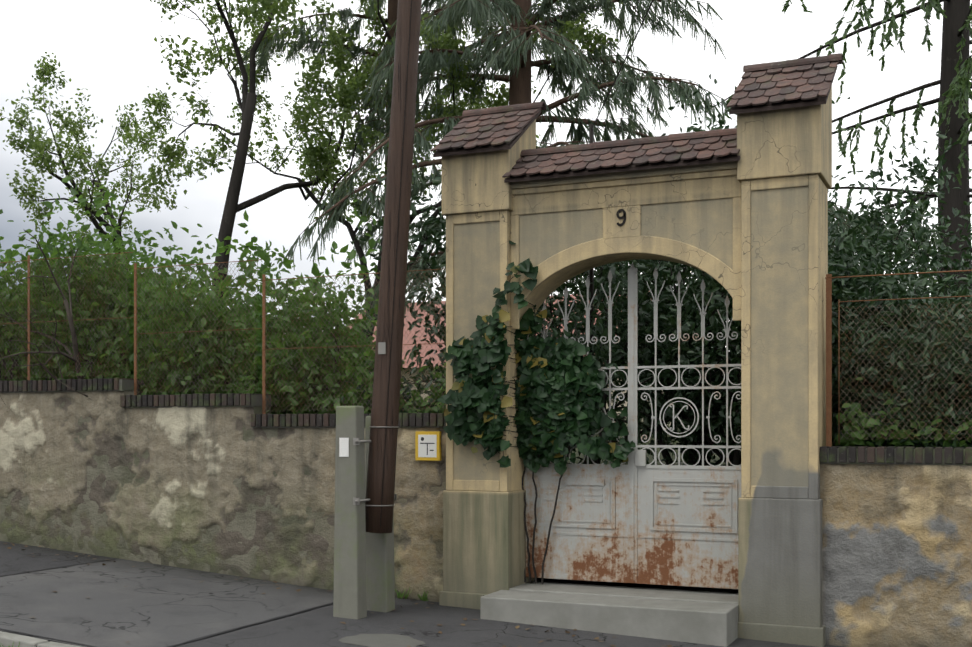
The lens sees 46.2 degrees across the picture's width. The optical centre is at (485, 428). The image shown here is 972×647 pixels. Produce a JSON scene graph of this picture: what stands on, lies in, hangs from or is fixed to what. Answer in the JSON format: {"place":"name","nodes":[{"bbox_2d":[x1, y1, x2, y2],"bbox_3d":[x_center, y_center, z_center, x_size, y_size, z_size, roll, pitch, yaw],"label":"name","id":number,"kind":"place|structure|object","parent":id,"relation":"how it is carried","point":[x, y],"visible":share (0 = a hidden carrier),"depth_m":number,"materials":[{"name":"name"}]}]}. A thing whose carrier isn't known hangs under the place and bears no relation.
{"place":"outdoors","nodes":[
{"label":"outdoors","id":0,"kind":"place"},
{"bbox_2d":[0,541,431,646],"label":"pavement","id":1,"kind":"structure","parent":0,"point":[15,559],"depth_m":11.76,"materials":[{"name":"concrete"}]},
{"bbox_2d":[0,558,332,646],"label":"pavement tar seams","id":2,"kind":"object","parent":1,"relation":"on","point":[175,644],"visible":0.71,"depth_m":8.99,"materials":[{"name":"asphalt"}]},
{"bbox_2d":[0,559,333,646],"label":"sidewalk","id":3,"kind":"structure","parent":1,"relation":"on","point":[153,605],"depth_m":9.88,"materials":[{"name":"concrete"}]},
{"bbox_2d":[0,588,427,646],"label":"pavement weeds","id":4,"kind":"object","parent":1,"relation":"on","point":[423,597],"visible":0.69,"depth_m":10.62,"materials":[{"name":"green plant"}]},
{"bbox_2d":[4,543,672,646],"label":"dead leaves","id":5,"kind":"object","parent":1,"relation":"on","point":[516,627],"visible":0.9,"depth_m":9.52,"materials":[{"name":"brown plant"}]},
{"bbox_2d":[333,406,394,618],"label":"concrete pole stubs","id":6,"kind":"object","parent":1,"relation":"on","point":[364,580],"visible":0.62,"depth_m":9.64,"materials":[{"name":"grey concrete"}]},
{"bbox_2d":[339,438,348,456],"bbox_3d":[-1.198,0.159,9.615,0.090,0.160,0.003,0,0,24],"label":"label plate","id":7,"kind":"object","parent":6,"relation":"attached to","point":[343,447],"visible":1,"depth_m":9.61,"materials":[{"name":"white plastic"}]},
{"bbox_2d":[365,0,421,532],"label":"wooden utility pole","id":8,"kind":"object","parent":6,"relation":"attached to","point":[379,413],"visible":0.94,"depth_m":9.70,"materials":[{"name":"brown wood"}]},
{"bbox_2d":[353,342,398,506],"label":"straps","id":9,"kind":"object","parent":8,"relation":"attached to","point":[381,350],"visible":0.6,"depth_m":9.68,"materials":[{"name":"grey metal"}]},
{"bbox_2d":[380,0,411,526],"bbox_3d":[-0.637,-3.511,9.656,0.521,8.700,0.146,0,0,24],"label":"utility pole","id":10,"kind":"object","parent":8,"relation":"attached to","point":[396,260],"visible":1,"depth_m":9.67,"materials":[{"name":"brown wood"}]},
{"bbox_2d":[176,598,844,646],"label":"pavement patch","id":11,"kind":"object","parent":1,"relation":"on","point":[322,627],"visible":0.62,"depth_m":9.11,"materials":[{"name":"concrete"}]},
{"bbox_2d":[339,634,425,646],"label":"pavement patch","id":12,"kind":"object","parent":11,"relation":"on","point":[382,640],"visible":0.92,"depth_m":8.70,"materials":[{"name":"grey concrete"}]},
{"bbox_2d":[480,581,737,646],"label":"gate step","id":13,"kind":"object","parent":1,"relation":"on","point":[702,617],"visible":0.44,"depth_m":9.44,"materials":[{"name":"grey concrete"}]},
{"bbox_2d":[439,86,831,646],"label":"gateway arch","id":14,"kind":"structure","parent":1,"relation":"on","point":[748,231],"depth_m":9.46,"materials":[{"name":"beige paint"}]},
{"bbox_2d":[437,258,635,583],"bbox_3d":[0.415,-0.046,10.134,1.739,2.930,0.652,0,0,24],"label":"ivy","id":15,"kind":"object","parent":14,"relation":"attached to","point":[558,395],"depth_m":10.16,"materials":[{"name":"green plant"}]},
{"bbox_2d":[616,209,625,225],"bbox_3d":[1.166,-1.818,9.815,0.084,0.147,0.012,0,0,24],"label":"house number","id":16,"kind":"object","parent":14,"relation":"attached to","point":[623,217],"visible":1,"depth_m":9.80,"materials":[{"name":"black metal"}]},
{"bbox_2d":[524,262,740,588],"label":"gate leaves","id":17,"kind":"object","parent":14,"relation":"attached to","point":[637,519],"visible":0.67,"depth_m":10.10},
{"bbox_2d":[433,64,837,182],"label":"gate roof deck","id":18,"kind":"structure","parent":14,"relation":"on","point":[799,102],"depth_m":9.66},
{"bbox_2d":[430,53,842,177],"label":"roof tiles","id":19,"kind":"object","parent":18,"relation":"on","point":[793,79],"visible":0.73,"depth_m":9.81,"materials":[{"name":"brown tile"}]},
{"bbox_2d":[131,0,429,298],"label":"orchard tree","id":20,"kind":"object","parent":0,"point":[258,16],"depth_m":17.36,"materials":[{"name":"green plant"}]},
{"bbox_2d":[237,0,499,398],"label":"conifer tree","id":21,"kind":"object","parent":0,"point":[314,45],"depth_m":18.03,"materials":[{"name":"green plant"}]},
{"bbox_2d":[154,0,622,356],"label":"orchard tree","id":22,"kind":"object","parent":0,"point":[316,157],"depth_m":16.49,"materials":[{"name":"green plant"}]},
{"bbox_2d":[48,578,737,642],"bbox_3d":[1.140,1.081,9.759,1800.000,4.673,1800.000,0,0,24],"label":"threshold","id":23,"kind":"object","parent":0,"point":[642,585],"depth_m":12.86,"materials":[{"name":"concrete"}]},
{"bbox_2d":[0,631,80,646],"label":"kerb","id":24,"kind":"structure","parent":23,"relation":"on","point":[7,639],"depth_m":8.23,"materials":[{"name":"concrete"}]},
{"bbox_2d":[0,390,445,575],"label":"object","id":25,"kind":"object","parent":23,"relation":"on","point":[244,523],"visible":0.14,"depth_m":11.85,"materials":[{"name":"grey stone"}]},
{"bbox_2d":[415,431,440,460],"bbox_3d":[-0.537,0.163,10.604,0.250,0.270,0.046,0,0,24],"label":"hydrant sign","id":26,"kind":"object","parent":25,"relation":"attached to","point":[427,445],"depth_m":10.58,"materials":[{"name":"metal"}]},
{"bbox_2d":[0,368,971,463],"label":"wall coping bricks","id":27,"kind":"object","parent":25,"relation":"on","point":[272,420],"depth_m":11.23,"materials":[{"name":"brown brick"}]},
{"bbox_2d":[0,252,971,446],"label":"fence posts","id":28,"kind":"object","parent":27,"relation":"on","point":[828,277],"visible":0.69,"depth_m":10.78,"materials":[{"name":"metal"}]},
{"bbox_2d":[0,253,971,439],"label":"chain link fence","id":29,"kind":"object","parent":28,"relation":"attached to","point":[369,339],"visible":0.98,"depth_m":11.50,"materials":[{"name":"metal"}]},
{"bbox_2d":[2,335,971,447],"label":"wall creeper leaves","id":30,"kind":"object","parent":27,"relation":"on","point":[880,440],"visible":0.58,"depth_m":9.41,"materials":[{"name":"green plant"}]},
{"bbox_2d":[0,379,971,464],"bbox_3d":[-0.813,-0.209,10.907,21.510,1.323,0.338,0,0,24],"label":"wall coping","id":31,"kind":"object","parent":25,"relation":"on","point":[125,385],"depth_m":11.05,"materials":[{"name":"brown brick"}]},
{"bbox_2d":[0,391,971,646],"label":"street wall","id":32,"kind":"structure","parent":0,"point":[897,557],"depth_m":11.22,"materials":[{"name":"beige stone"}]},
{"bbox_2d":[0,0,971,350],"label":"sky","id":33,"kind":"structure","parent":0,"point":[109,49],"materials":[{"name":"white"}]},
{"bbox_2d":[280,0,736,328],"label":"conifer tree","id":34,"kind":"object","parent":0,"point":[476,11],"depth_m":15.50,"materials":[{"name":"green plant"}]},
{"bbox_2d":[564,429,725,465],"bbox_3d":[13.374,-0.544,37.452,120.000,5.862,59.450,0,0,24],"label":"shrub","id":35,"kind":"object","parent":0,"point":[651,459],"depth_m":19.36,"materials":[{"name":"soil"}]},
{"bbox_2d":[0,293,32,380],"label":"shrub branches","id":36,"kind":"object","parent":35,"relation":"on","point":[11,370],"visible":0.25,"depth_m":13.48,"materials":[{"name":"brown plant"}]},
{"bbox_2d":[0,271,69,380],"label":"shrub branches","id":37,"kind":"object","parent":35,"relation":"on","point":[4,363],"visible":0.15,"depth_m":13.48,"materials":[{"name":"brown plant"}]},
{"bbox_2d":[0,203,94,406],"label":"shrub branches","id":38,"kind":"object","parent":35,"relation":"on","point":[69,313],"visible":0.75,"depth_m":12.41,"materials":[{"name":"brown plant"}]},
{"bbox_2d":[0,52,187,281],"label":"orchard tree","id":39,"kind":"object","parent":35,"relation":"on","point":[33,141],"depth_m":18.54,"materials":[{"name":"green plant"}]},
{"bbox_2d":[39,281,162,399],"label":"shrub branches","id":40,"kind":"object","parent":35,"relation":"on","point":[114,337],"visible":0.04,"depth_m":12.71,"materials":[{"name":"brown plant"}]},
{"bbox_2d":[156,317,214,393],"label":"shrub branches","id":41,"kind":"object","parent":35,"relation":"on","point":[193,379],"visible":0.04,"depth_m":12.36,"materials":[{"name":"brown plant"}]},
{"bbox_2d":[0,176,445,413],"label":"hedge leaves","id":42,"kind":"object","parent":35,"relation":"on","point":[148,259],"visible":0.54,"depth_m":12.54,"materials":[{"name":"green plant"}]},
{"bbox_2d":[165,271,297,393],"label":"shrub branches","id":43,"kind":"object","parent":35,"relation":"on","point":[219,352],"visible":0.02,"depth_m":12.46,"materials":[{"name":"brown plant"}]},
{"bbox_2d":[188,278,338,391],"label":"shrub branches","id":44,"kind":"object","parent":35,"relation":"on","point":[255,308],"visible":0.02,"depth_m":12.57,"materials":[{"name":"brown plant"}]},
{"bbox_2d":[289,320,354,413],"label":"shrub branches","id":45,"kind":"object","parent":35,"relation":"on","point":[331,366],"visible":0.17,"depth_m":11.88,"materials":[{"name":"brown plant"}]},
{"bbox_2d":[347,291,670,433],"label":"house","id":46,"kind":"structure","parent":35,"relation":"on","point":[423,350],"depth_m":30.18,"materials":[{"name":"pink paint"}]},
{"bbox_2d":[589,0,653,463],"bbox_3d":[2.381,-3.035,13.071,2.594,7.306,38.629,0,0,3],"label":"trunk","id":47,"kind":"object","parent":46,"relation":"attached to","point":[591,140],"visible":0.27,"depth_m":10.79,"materials":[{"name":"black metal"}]},
{"bbox_2d":[400,223,688,463],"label":"shrub branches","id":48,"kind":"object","parent":35,"relation":"on","point":[605,396],"visible":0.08,"depth_m":11.93,"materials":[{"name":"brown plant"}]},
{"bbox_2d":[341,74,971,465],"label":"trees","id":49,"kind":"object","parent":35,"relation":"on","point":[667,320],"visible":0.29,"depth_m":11.94,"materials":[{"name":"green plant"}]},
{"bbox_2d":[583,260,738,465],"bbox_3d":[2.316,-1.354,14.345,3.404,5.083,4.538,0,0,24],"label":"bush","id":50,"kind":"object","parent":35,"relation":"on","point":[664,452],"depth_m":13.96,"materials":[{"name":"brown plant"}]},
{"bbox_2d":[584,115,740,465],"bbox_3d":[2.613,-1.067,12.729,2.906,4.532,3.916,0,0,24],"label":"tree","id":51,"kind":"object","parent":35,"relation":"on","point":[735,459],"visible":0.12,"depth_m":12.34,"materials":[{"name":"plant"}]},
{"bbox_2d":[712,240,971,400],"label":"shrub branches","id":52,"kind":"object","parent":35,"relation":"on","point":[860,316],"visible":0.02,"depth_m":11.13,"materials":[{"name":"brown plant"}]},
{"bbox_2d":[712,0,971,319],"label":"conifer tree","id":53,"kind":"object","parent":35,"relation":"on","point":[957,13],"depth_m":16.39,"materials":[{"name":"green plant"}]},
{"bbox_2d":[715,214,971,457],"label":"yew leaves","id":54,"kind":"object","parent":35,"relation":"on","point":[877,292],"visible":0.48,"depth_m":9.64,"materials":[{"name":"green plant"}]},
{"bbox_2d":[863,173,964,304],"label":"shrub branches","id":55,"kind":"object","parent":35,"relation":"on","point":[913,237],"visible":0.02,"depth_m":12.99,"materials":[{"name":"brown plant"}]},
{"bbox_2d":[890,327,969,446],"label":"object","id":56,"kind":"object","parent":35,"relation":"on","point":[930,380],"visible":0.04,"depth_m":9.28,"materials":[{"name":"brown plant"}]},
{"bbox_2d":[615,203,945,458],"bbox_3d":[4.412,-1.502,16.628,4.944,4.617,5.765,0,0,24],"label":"shrub","id":57,"kind":"object","parent":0,"point":[843,225],"depth_m":15.31,"materials":[{"name":"green plant"}]}
]}

